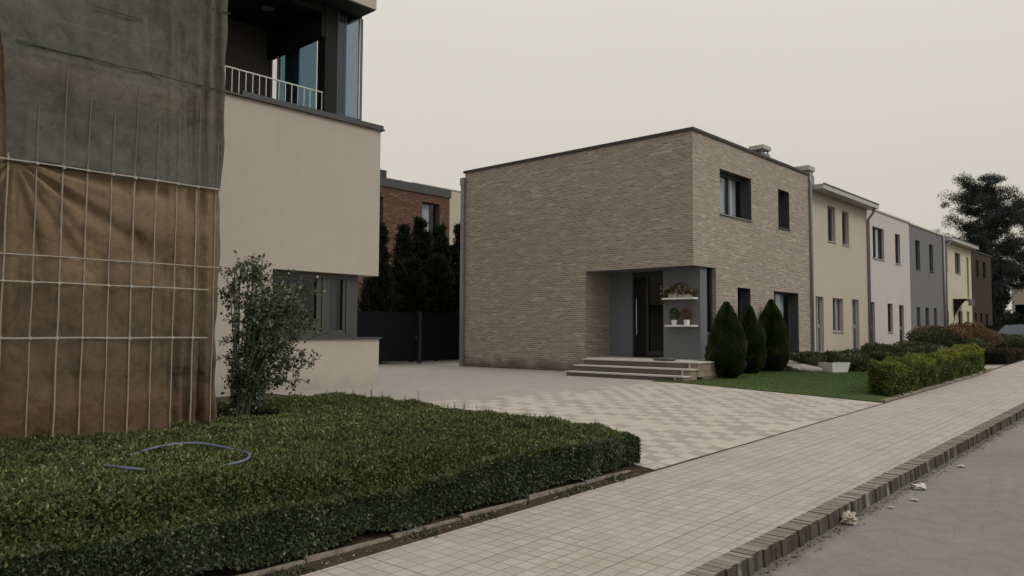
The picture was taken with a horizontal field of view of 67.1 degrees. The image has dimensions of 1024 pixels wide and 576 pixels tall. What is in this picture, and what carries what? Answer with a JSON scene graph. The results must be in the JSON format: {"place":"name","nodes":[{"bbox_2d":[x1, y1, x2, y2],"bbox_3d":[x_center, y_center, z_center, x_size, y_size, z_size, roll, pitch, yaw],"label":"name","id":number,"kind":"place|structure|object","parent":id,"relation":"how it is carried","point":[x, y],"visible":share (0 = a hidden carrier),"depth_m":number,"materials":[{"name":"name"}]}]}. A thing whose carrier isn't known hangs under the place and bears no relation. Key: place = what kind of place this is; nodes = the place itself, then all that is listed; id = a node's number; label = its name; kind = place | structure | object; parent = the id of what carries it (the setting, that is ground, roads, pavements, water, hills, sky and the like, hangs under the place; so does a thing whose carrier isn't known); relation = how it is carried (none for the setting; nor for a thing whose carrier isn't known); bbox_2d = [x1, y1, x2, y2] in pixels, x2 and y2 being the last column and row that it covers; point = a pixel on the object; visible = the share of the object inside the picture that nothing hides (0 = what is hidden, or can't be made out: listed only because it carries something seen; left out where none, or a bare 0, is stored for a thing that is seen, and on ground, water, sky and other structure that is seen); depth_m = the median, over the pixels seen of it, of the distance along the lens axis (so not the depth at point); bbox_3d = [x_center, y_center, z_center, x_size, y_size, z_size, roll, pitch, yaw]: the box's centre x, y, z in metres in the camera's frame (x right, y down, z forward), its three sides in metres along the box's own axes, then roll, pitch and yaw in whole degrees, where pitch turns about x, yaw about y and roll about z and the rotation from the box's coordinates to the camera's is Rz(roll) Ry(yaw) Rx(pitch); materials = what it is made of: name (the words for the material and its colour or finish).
{"place":"outdoors","nodes":[
{"label":"outdoors","id":0,"kind":"place"},
{"bbox_2d":[389,359,458,365],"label":"courtyard","id":1,"kind":"structure","parent":0,"point":[453,362],"depth_m":31.32,"materials":[{"name":"grey concrete"}]},
{"bbox_2d":[357,311,459,362],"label":"garden gate","id":2,"kind":"structure","parent":1,"relation":"on","point":[417,337],"depth_m":29.91,"materials":[{"name":"metal"}]},
{"bbox_2d":[268,363,649,399],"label":"forecourt","id":3,"kind":"structure","parent":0,"point":[398,381],"depth_m":19.85,"materials":[{"name":"tile"}]},
{"bbox_2d":[403,381,881,469],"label":"driveway","id":4,"kind":"structure","parent":0,"point":[667,423],"depth_m":14.22,"materials":[{"name":"tile"}]},
{"bbox_2d":[652,370,991,470],"bbox_3d":[8.418,2.427,16.957,0.082,0.576,19.800,-3,-4,42],"label":"joint strip","id":5,"kind":"object","parent":4,"relation":"on","point":[788,431],"visible":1,"depth_m":12.22,"materials":[{"name":"concrete"}]},
{"bbox_2d":[272,0,1023,311],"label":"sky","id":6,"kind":"structure","parent":0,"point":[887,101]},
{"bbox_2d":[301,360,1023,575],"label":"sidewalk","id":7,"kind":"structure","parent":0,"point":[680,519],"depth_m":7.93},
{"bbox_2d":[381,360,1022,469],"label":"garden ground","id":8,"kind":"structure","parent":0,"point":[760,390],"depth_m":18.32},
{"bbox_2d":[215,0,384,396],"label":"apartment building","id":9,"kind":"structure","parent":8,"relation":"on","point":[299,193],"depth_m":17.32,"materials":[{"name":"paint"}]},
{"bbox_2d":[272,270,357,336],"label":"corner window","id":10,"kind":"structure","parent":9,"relation":"in","point":[336,309],"depth_m":17.44,"materials":[{"name":"grey glass"}]},
{"bbox_2d":[357,221,400,310],"bbox_3d":[-5.643,0.133,32.868,2.332,6.267,2.304,0,-3,9],"label":"conifer tree","id":11,"kind":"object","parent":8,"relation":"on","point":[384,254],"visible":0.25,"depth_m":32.86,"materials":[{"name":"green plant"}]},
{"bbox_2d":[357,259,405,363],"bbox_3d":[-5.305,0.947,30.672,2.666,4.399,2.453,-3,-4,42],"label":"conifer tree","id":12,"kind":"object","parent":8,"relation":"on","point":[376,293],"visible":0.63,"depth_m":30.50,"materials":[{"name":"green plant"}]},
{"bbox_2d":[390,220,416,311],"bbox_3d":[-4.745,0.121,33.945,2.258,6.419,2.219,1,-3,-7],"label":"conifer tree","id":13,"kind":"object","parent":8,"relation":"on","point":[403,228],"visible":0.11,"depth_m":33.85,"materials":[{"name":"green plant"}]},
{"bbox_2d":[357,169,450,310],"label":"red brick building","id":14,"kind":"structure","parent":8,"relation":"on","point":[405,201],"depth_m":44.32,"materials":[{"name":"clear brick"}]},
{"bbox_2d":[422,202,436,238],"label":"window","id":15,"kind":"structure","parent":14,"relation":"in","point":[429,211],"depth_m":46.26,"materials":[{"name":"grey glass"}]},
{"bbox_2d":[392,232,418,311],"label":"conifer tree","id":16,"kind":"object","parent":8,"relation":"on","point":[406,248],"visible":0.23,"depth_m":33.00,"materials":[{"name":"green plant"}]},
{"bbox_2d":[389,256,433,363],"bbox_3d":[-4.178,0.911,31.882,2.342,4.617,2.498,-3,-4,42],"label":"conifer tree","id":17,"kind":"object","parent":8,"relation":"on","point":[411,277],"visible":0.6,"depth_m":31.80,"materials":[{"name":"green plant"}]},
{"bbox_2d":[411,215,434,294],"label":"conifer tree","id":18,"kind":"object","parent":8,"relation":"on","point":[420,224],"visible":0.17,"depth_m":34.57,"materials":[{"name":"green plant"}]},
{"bbox_2d":[197,394,656,575],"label":"hedge bed","id":19,"kind":"object","parent":8,"relation":"on","point":[365,536],"visible":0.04,"depth_m":6.97,"materials":[{"name":"soil"}]},
{"bbox_2d":[0,0,230,444],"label":"scaffold tarpaulin","id":20,"kind":"object","parent":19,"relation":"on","point":[112,141],"visible":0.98,"depth_m":8.87,"materials":[{"name":"brown fabric"}]},
{"bbox_2d":[216,250,329,416],"bbox_3d":[-3.510,0.688,11.280,1.486,2.453,1.831,-3,-4,42],"label":"rose shrub","id":21,"kind":"object","parent":19,"relation":"on","point":[262,340],"visible":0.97,"depth_m":10.95,"materials":[{"name":"green plant"}]},
{"bbox_2d":[0,389,641,575],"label":"clipped hedge","id":22,"kind":"object","parent":19,"relation":"on","point":[314,472],"visible":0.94,"depth_m":6.90,"materials":[{"name":"green plant"}]},
{"bbox_2d":[100,442,250,470],"bbox_3d":[-2.998,1.562,7.154,1.204,0.068,1.355,0,-3,8],"label":"garden hose","id":23,"kind":"object","parent":22,"relation":"on","point":[195,443],"visible":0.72,"depth_m":7.46,"materials":[{"name":"grey rubber"}]},
{"bbox_2d":[250,474,627,575],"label":"weeds","id":24,"kind":"object","parent":19,"relation":"on","point":[304,568],"visible":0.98,"depth_m":7.01,"materials":[{"name":"green plant"}]},
{"bbox_2d":[275,467,658,572],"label":"dry leaves","id":25,"kind":"object","parent":19,"relation":"on","point":[485,513],"visible":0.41,"depth_m":7.68,"materials":[{"name":"brown plant"}]},
{"bbox_2d":[414,228,441,307],"bbox_3d":[-3.819,0.351,34.002,2.037,5.977,1.900,-3,-4,42],"label":"conifer tree","id":26,"kind":"object","parent":8,"relation":"on","point":[425,239],"visible":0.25,"depth_m":33.85,"materials":[{"name":"green plant"}]},
{"bbox_2d":[237,470,630,575],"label":"garden edging","id":27,"kind":"object","parent":8,"relation":"on","point":[315,557],"visible":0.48,"depth_m":6.95,"materials":[{"name":"concrete"}]},
{"bbox_2d":[413,182,460,245],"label":"cream building","id":28,"kind":"structure","parent":8,"relation":"on","point":[455,203],"depth_m":55.27,"materials":[{"name":"paint"}]},
{"bbox_2d":[417,252,459,360],"bbox_3d":[-3.139,0.844,33.025,2.503,4.889,2.532,-3,-4,42],"label":"conifer tree","id":29,"kind":"object","parent":8,"relation":"on","point":[436,265],"visible":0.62,"depth_m":32.87,"materials":[{"name":"green plant"}]},
{"bbox_2d":[431,222,451,284],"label":"conifer tree","id":30,"kind":"object","parent":8,"relation":"on","point":[439,228],"visible":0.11,"depth_m":35.50,"materials":[{"name":"green plant"}]},
{"bbox_2d":[434,232,456,312],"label":"conifer tree","id":31,"kind":"object","parent":8,"relation":"on","point":[442,247],"visible":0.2,"depth_m":34.63,"materials":[{"name":"green plant"}]},
{"bbox_2d":[444,269,459,313],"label":"conifer tree","id":32,"kind":"object","parent":8,"relation":"on","point":[456,286],"visible":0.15,"depth_m":33.97,"materials":[{"name":"green plant"}]},
{"bbox_2d":[449,223,459,305],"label":"conifer tree","id":33,"kind":"object","parent":8,"relation":"on","point":[456,248],"visible":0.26,"depth_m":35.38,"materials":[{"name":"green plant"}]},
{"bbox_2d":[459,127,814,383],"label":"brick house","id":34,"kind":"structure","parent":8,"relation":"on","point":[572,261],"depth_m":25.15,"materials":[{"name":"brick"}]},
{"bbox_2d":[632,271,663,356],"bbox_3d":[4.481,0.833,24.464,1.580,2.719,0.176,-3,-4,42],"label":"door","id":35,"kind":"structure","parent":34,"relation":"in","point":[648,334],"depth_m":24.64,"materials":[{"name":"wood"}]},
{"bbox_2d":[652,357,676,360],"bbox_3d":[4.273,1.995,21.672,0.660,0.108,0.400,-3,-4,42],"label":"folded mat","id":36,"kind":"object","parent":34,"relation":"on","point":[665,359],"visible":0.99,"depth_m":21.51,"materials":[{"name":"grey fabric"}]},
{"bbox_2d":[659,282,698,304],"bbox_3d":[4.936,0.162,22.884,1.217,0.678,0.376,-3,-4,42],"label":"flower trough","id":37,"kind":"object","parent":34,"relation":"on","point":[671,293],"visible":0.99,"depth_m":22.85,"materials":[{"name":"green plant"}]},
{"bbox_2d":[662,297,697,299],"bbox_3d":[4.966,0.313,22.880,1.060,0.050,0.267,-3,-4,42],"label":"wall shelf","id":38,"kind":"object","parent":34,"relation":"attached to","point":[682,298],"depth_m":22.78,"materials":[{"name":"white paint"}]},
{"bbox_2d":[665,325,697,326],"bbox_3d":[4.999,1.115,22.801,0.960,0.050,0.267,-3,-4,42],"label":"wall shelf","id":39,"kind":"object","parent":34,"relation":"attached to","point":[681,325],"depth_m":22.65,"materials":[{"name":"white paint"}]},
{"bbox_2d":[668,307,679,324],"bbox_3d":[4.815,0.835,22.956,0.276,0.525,0.365,2,-4,-32],"label":"flower pot","id":40,"kind":"object","parent":39,"relation":"on","point":[674,321],"visible":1,"depth_m":22.90,"materials":[{"name":"white paint"}]},
{"bbox_2d":[680,307,692,324],"bbox_3d":[5.116,0.822,22.679,0.382,0.523,0.271,-3,-4,42],"label":"flower pot","id":41,"kind":"object","parent":39,"relation":"on","point":[686,321],"visible":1,"depth_m":22.63,"materials":[{"name":"white paint"}]},
{"bbox_2d":[720,173,752,221],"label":"window","id":42,"kind":"structure","parent":34,"relation":"in","point":[731,197],"depth_m":25.02,"materials":[{"name":"grey glass"}]},
{"bbox_2d":[738,289,741,318],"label":"window","id":43,"kind":"structure","parent":34,"relation":"in","point":[739,290],"depth_m":25.01,"materials":[{"name":"black glass"}]},
{"bbox_2d":[774,292,790,352],"bbox_3d":[9.062,1.264,27.319,0.762,2.230,2.120,-3,-4,42],"label":"patio door","id":44,"kind":"structure","parent":34,"relation":"in","point":[782,300],"depth_m":27.80,"materials":[{"name":"grey glass"}]},
{"bbox_2d":[778,193,790,230],"bbox_3d":[9.131,-2.718,27.349,1.095,1.395,0.980,-3,-4,42],"label":"window","id":45,"kind":"structure","parent":34,"relation":"in","point":[779,194],"depth_m":27.54,"materials":[{"name":"black glass"}]},
{"bbox_2d":[796,165,878,354],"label":"cream house","id":46,"kind":"structure","parent":8,"relation":"on","point":[842,272],"depth_m":31.00,"materials":[{"name":"paint"}]},
{"bbox_2d":[816,297,821,352],"bbox_3d":[11.274,1.413,29.426,0.800,2.190,0.820,-3,-4,42],"label":"door","id":47,"kind":"structure","parent":46,"relation":"in","point":[818,299],"depth_m":29.42,"materials":[{"name":"grey glass"}]},
{"bbox_2d":[827,206,836,242],"bbox_3d":[12.252,-2.493,30.633,0.895,1.445,0.870,-3,-4,42],"label":"window","id":48,"kind":"structure","parent":46,"relation":"in","point":[829,210],"depth_m":30.78,"materials":[{"name":"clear glass"}]},
{"bbox_2d":[833,298,844,332],"bbox_3d":[12.601,1.090,30.836,0.895,1.375,1.180,-3,-4,42],"label":"window","id":49,"kind":"structure","parent":46,"relation":"in","point":[836,302],"depth_m":31.02,"materials":[{"name":"clear glass"}]},
{"bbox_2d":[842,212,849,246],"bbox_3d":[13.307,-2.408,31.793,0.895,1.435,0.810,-3,-4,42],"label":"window","id":50,"kind":"structure","parent":46,"relation":"in","point":[844,242],"depth_m":31.88,"materials":[{"name":"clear glass"}]},
{"bbox_2d":[852,300,856,349],"bbox_3d":[13.922,1.579,32.338,0.800,2.210,0.860,-3,-4,42],"label":"door","id":51,"kind":"structure","parent":46,"relation":"in","point":[854,318],"depth_m":32.41,"materials":[{"name":"grey glass"}]},
{"bbox_2d":[857,341,899,357],"bbox_3d":[13.300,2.411,27.819,1.883,1.024,1.795,1,-3,-10],"label":"garden shrub","id":52,"kind":"object","parent":8,"relation":"on","point":[874,346],"visible":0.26,"depth_m":27.50,"materials":[{"name":"green plant"}]},
{"bbox_2d":[867,209,910,344],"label":"white house","id":53,"kind":"structure","parent":8,"relation":"on","point":[890,282],"depth_m":35.71,"materials":[{"name":"paint"}]},
{"bbox_2d":[871,302,872,340],"bbox_3d":[15.596,1.680,33.712,0.070,2.140,0.650,-3,-4,42],"label":"door","id":54,"kind":"structure","parent":53,"relation":"in","point":[871,302],"depth_m":33.92,"materials":[{"name":"grey glass"}]},
{"bbox_2d":[872,227,885,260],"bbox_3d":[16.105,-1.977,34.857,0.895,1.465,1.640,-3,-4,42],"label":"window","id":55,"kind":"structure","parent":53,"relation":"in","point":[876,233],"depth_m":35.10,"materials":[{"name":"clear glass"}]},
{"bbox_2d":[887,304,893,332],"bbox_3d":[17.080,1.394,35.762,0.895,1.365,0.790,-3,-4,42],"label":"window","id":56,"kind":"structure","parent":53,"relation":"in","point":[889,317],"depth_m":35.83,"materials":[{"name":"clear glass"}]},
{"bbox_2d":[895,235,901,264],"bbox_3d":[18.020,-1.829,36.963,0.895,1.465,0.840,-3,-4,42],"label":"window","id":57,"kind":"structure","parent":53,"relation":"in","point":[896,236],"depth_m":37.06,"materials":[{"name":"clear glass"}]},
{"bbox_2d":[899,305,901,341],"bbox_3d":[18.219,1.891,37.064,0.800,2.160,0.790,-3,-4,42],"label":"door","id":58,"kind":"structure","parent":53,"relation":"in","point":[900,306],"depth_m":37.10,"materials":[{"name":"grey glass"}]},
{"bbox_2d":[887,340,935,352],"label":"garden shrub","id":59,"kind":"object","parent":8,"relation":"on","point":[899,345],"visible":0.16,"depth_m":27.12,"materials":[{"name":"green plant"}]},
{"bbox_2d":[904,344,948,353],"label":"flowering shrub","id":60,"kind":"object","parent":8,"relation":"on","point":[926,348],"visible":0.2,"depth_m":25.96,"materials":[{"name":"green plant"}]},
{"bbox_2d":[909,223,946,329],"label":"grey house","id":61,"kind":"structure","parent":8,"relation":"on","point":[927,276],"depth_m":40.35,"materials":[{"name":"paint"}]},
{"bbox_2d":[915,240,920,269],"bbox_3d":[20.272,-1.669,39.439,0.895,1.525,0.840,-3,-4,42],"label":"window","id":62,"kind":"structure","parent":61,"relation":"in","point":[916,242],"depth_m":39.53,"materials":[{"name":"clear glass"}]},
{"bbox_2d":[929,245,934,272],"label":"window","id":63,"kind":"structure","parent":61,"relation":"in","point":[929,245],"depth_m":41.37,"materials":[{"name":"clear glass"}]},
{"bbox_2d":[903,326,967,347],"bbox_3d":[15.593,2.137,28.524,2.363,1.505,2.285,-3,-4,42],"label":"garden shrub","id":64,"kind":"object","parent":8,"relation":"on","point":[939,339],"visible":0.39,"depth_m":28.10,"materials":[{"name":"green plant"}]},
{"bbox_2d":[881,368,993,403],"bbox_3d":[11.603,2.588,20.532,0.085,0.570,10.980,-3,-4,42],"label":"lawn edging","id":65,"kind":"object","parent":8,"relation":"on","point":[898,396],"visible":0.34,"depth_m":19.14,"materials":[{"name":"concrete"}]},
{"bbox_2d":[945,236,978,325],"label":"yellow house","id":66,"kind":"structure","parent":8,"relation":"on","point":[960,302],"depth_m":45.07,"materials":[{"name":"paint"}]},
{"bbox_2d":[955,253,961,274],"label":"window","id":67,"kind":"structure","parent":66,"relation":"in","point":[956,255],"depth_m":45.80,"materials":[{"name":"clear glass"}]},
{"bbox_2d":[937,171,1023,276],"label":"pine tree","id":68,"kind":"object","parent":8,"relation":"on","point":[978,200],"visible":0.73,"depth_m":64.52,"materials":[{"name":"green plant"}]},
{"bbox_2d":[971,250,992,325],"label":"brown house","id":69,"kind":"structure","parent":8,"relation":"on","point":[981,284],"depth_m":49.76,"materials":[{"name":"paint"}]},
{"bbox_2d":[965,234,1009,327],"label":"conifer tree","id":70,"kind":"object","parent":8,"relation":"on","point":[983,243],"visible":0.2,"depth_m":57.03,"materials":[{"name":"green plant"}]},
{"bbox_2d":[985,359,1023,364],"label":"flower bed","id":71,"kind":"object","parent":8,"relation":"on","point":[1001,364],"visible":0.02,"depth_m":26.70,"materials":[{"name":"soil"}]},
{"bbox_2d":[912,325,976,343],"bbox_3d":[16.565,2.173,29.806,2.630,1.557,2.513,1,-3,-14],"label":"russet bush","id":72,"kind":"object","parent":71,"relation":"on","point":[963,332],"visible":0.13,"depth_m":29.42,"materials":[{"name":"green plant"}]},
{"bbox_2d":[952,336,994,351],"bbox_3d":[16.731,2.295,28.664,1.662,1.029,1.710,0,-3,6],"label":"garden shrub","id":73,"kind":"object","parent":71,"relation":"on","point":[980,343],"visible":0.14,"depth_m":28.24,"materials":[{"name":"green plant"}]},
{"bbox_2d":[948,320,1003,346],"bbox_3d":[18.452,2.158,31.343,2.467,1.710,3.016,-1,-3,14],"label":"russet bush","id":74,"kind":"object","parent":71,"relation":"on","point":[984,331],"visible":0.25,"depth_m":30.61,"materials":[{"name":"brown plant"}]},
{"bbox_2d":[972,325,1000,333],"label":"tall hedge","id":75,"kind":"object","parent":71,"relation":"on","point":[995,328],"visible":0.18,"depth_m":40.83,"materials":[{"name":"green plant"}]},
{"bbox_2d":[983,347,1023,363],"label":"dark hedge","id":76,"kind":"object","parent":71,"relation":"on","point":[999,355],"visible":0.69,"depth_m":26.94,"materials":[{"name":"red plant"}]},
{"bbox_2d":[997,333,1023,338],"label":"hedge","id":77,"kind":"object","parent":71,"relation":"on","point":[1017,335],"visible":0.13,"depth_m":32.41,"materials":[{"name":"green plant"}]},
{"bbox_2d":[999,334,1023,347],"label":"garden shrub","id":78,"kind":"object","parent":71,"relation":"on","point":[1016,341],"visible":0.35,"depth_m":30.93,"materials":[{"name":"green plant"}]},
{"bbox_2d":[991,259,1018,328],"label":"conifer tree","id":79,"kind":"object","parent":8,"relation":"on","point":[999,275],"visible":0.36,"depth_m":57.65,"materials":[{"name":"green plant"}]},
{"bbox_2d":[1000,222,1023,278],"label":"pine tree","id":80,"kind":"object","parent":8,"relation":"on","point":[1017,255],"visible":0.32,"depth_m":66.97,"materials":[{"name":"green plant"}]},
{"bbox_2d":[1001,194,1023,293],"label":"pine tree","id":81,"kind":"object","parent":8,"relation":"on","point":[1018,282],"visible":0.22,"depth_m":71.33,"materials":[{"name":"green plant"}]},
{"bbox_2d":[1008,311,1023,324],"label":"hedge","id":82,"kind":"object","parent":8,"relation":"on","point":[1020,318],"visible":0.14,"depth_m":59.35,"materials":[{"name":"green plant"}]},
{"bbox_2d":[1011,285,1023,313],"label":"house","id":83,"kind":"structure","parent":8,"relation":"on","point":[1018,301],"depth_m":80.49,"materials":[{"name":"beige paint"}]},
{"bbox_2d":[1015,304,1023,313],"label":"window","id":84,"kind":"structure","parent":83,"relation":"in","point":[1020,308],"depth_m":80.29,"materials":[{"name":"black glass"}]},
{"bbox_2d":[654,369,951,401],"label":"lawn","id":85,"kind":"structure","parent":0,"point":[866,396],"depth_m":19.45,"materials":[{"name":"green plant"}]},
{"bbox_2d":[704,301,747,377],"bbox_3d":[5.982,1.467,21.643,1.248,2.220,1.317,-3,-4,42],"label":"conical thuja","id":86,"kind":"object","parent":85,"relation":"on","point":[726,347],"visible":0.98,"depth_m":21.30,"materials":[{"name":"green plant"}]},
{"bbox_2d":[739,304,766,373],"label":"conical thuja","id":87,"kind":"object","parent":85,"relation":"on","point":[756,338],"visible":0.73,"depth_m":23.50,"materials":[{"name":"green plant"}]},
{"bbox_2d":[759,299,790,370],"bbox_3d":[8.415,1.551,25.125,1.173,2.434,1.172,0,-3,2],"label":"conical thuja","id":88,"kind":"object","parent":85,"relation":"on","point":[772,323],"visible":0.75,"depth_m":24.76,"materials":[{"name":"green plant"}]},
{"bbox_2d":[782,360,800,370],"bbox_3d":[9.145,2.615,25.334,0.707,0.498,0.651,-3,-4,42],"label":"rock","id":89,"kind":"object","parent":85,"relation":"on","point":[790,362],"visible":0.35,"depth_m":25.16,"materials":[{"name":"grey stone"}]},
{"bbox_2d":[786,364,806,371],"bbox_3d":[9.219,2.617,24.918,0.871,0.357,0.639,-3,-4,42],"label":"rock","id":90,"kind":"object","parent":85,"relation":"on","point":[795,367],"visible":0.56,"depth_m":24.71,"materials":[{"name":"grey stone"}]},
{"bbox_2d":[790,351,814,361],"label":"round shrub","id":91,"kind":"object","parent":85,"relation":"on","point":[793,355],"visible":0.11,"depth_m":25.72,"materials":[{"name":"green plant"}]},
{"bbox_2d":[795,351,827,366],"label":"round shrub","id":92,"kind":"object","parent":85,"relation":"on","point":[809,360],"visible":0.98,"depth_m":24.91,"materials":[{"name":"green plant"}]},
{"bbox_2d":[802,365,822,372],"bbox_3d":[9.493,2.607,24.648,0.816,0.285,0.543,-3,-4,42],"label":"rock","id":93,"kind":"object","parent":85,"relation":"on","point":[810,368],"visible":0.66,"depth_m":24.40,"materials":[{"name":"grey stone"}]},
{"bbox_2d":[817,362,849,372],"bbox_3d":[10.244,2.541,24.760,0.720,0.330,0.840,1,-3,-21],"label":"planter trough","id":94,"kind":"object","parent":85,"relation":"on","point":[838,367],"visible":0.89,"depth_m":24.44,"materials":[{"name":"white paint"}]},
{"bbox_2d":[822,350,844,362],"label":"perennial","id":95,"kind":"object","parent":94,"relation":"in","point":[832,357],"visible":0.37,"depth_m":25.18,"materials":[{"name":"green plant"}]},
{"bbox_2d":[831,348,870,368],"bbox_3d":[11.520,2.447,26.460,1.882,0.830,1.473,-3,-4,42],"label":"round shrub","id":96,"kind":"object","parent":85,"relation":"on","point":[853,351],"visible":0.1,"depth_m":26.18,"materials":[{"name":"green plant"}]},
{"bbox_2d":[845,353,873,371],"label":"perennial","id":97,"kind":"object","parent":85,"relation":"on","point":[858,361],"visible":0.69,"depth_m":24.94,"materials":[{"name":"green plant"}]},
{"bbox_2d":[865,351,926,360],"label":"back hedge","id":98,"kind":"object","parent":85,"relation":"on","point":[881,355],"visible":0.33,"depth_m":25.33,"materials":[{"name":"green plant"}]},
{"bbox_2d":[867,343,985,396],"bbox_3d":[11.460,2.097,20.988,1.038,1.205,9.485,-3,-4,42],"label":"hedge","id":99,"kind":"object","parent":85,"relation":"on","point":[892,376],"visible":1,"depth_m":19.16,"materials":[{"name":"green plant"}]},
{"bbox_2d":[752,417,1023,575],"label":"road","id":100,"kind":"structure","parent":0,"point":[967,520],"depth_m":7.35,"materials":[{"name":"grey asphalt"}]},
{"bbox_2d":[840,510,857,524],"bbox_3d":[3.319,2.249,7.602,0.168,0.125,0.172,-3,-4,42],"label":"paper scrap","id":101,"kind":"object","parent":100,"relation":"on","point":[848,517],"visible":1,"depth_m":7.57,"materials":[{"name":"beige paper"}]},
{"bbox_2d":[680,403,1023,575],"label":"kerb","id":102,"kind":"structure","parent":100,"relation":"on","point":[751,557],"depth_m":7.69,"materials":[{"name":"concrete"}]},
{"bbox_2d":[760,418,1023,575],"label":"leaf litter","id":103,"kind":"object","parent":100,"relation":"on","point":[891,498],"visible":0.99,"depth_m":8.47,"materials":[{"name":"brown plant"}]},
{"bbox_2d":[910,483,926,489],"bbox_3d":[4.761,2.312,9.038,0.189,0.064,0.166,-3,-4,42],"label":"paper scrap","id":104,"kind":"object","parent":100,"relation":"on","point":[920,486],"visible":1,"depth_m":9.01,"materials":[{"name":"white paper"}]},
{"bbox_2d":[984,365,1004,368],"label":"side path","id":105,"kind":"structure","parent":0,"point":[991,366],"depth_m":25.72,"materials":[{"name":"grey concrete"}]},
{"bbox_2d":[998,324,1023,334],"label":"parked car","id":106,"kind":"object","parent":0,"point":[1013,329],"visible":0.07,"depth_m":37.41,"materials":[{"name":"paint"}]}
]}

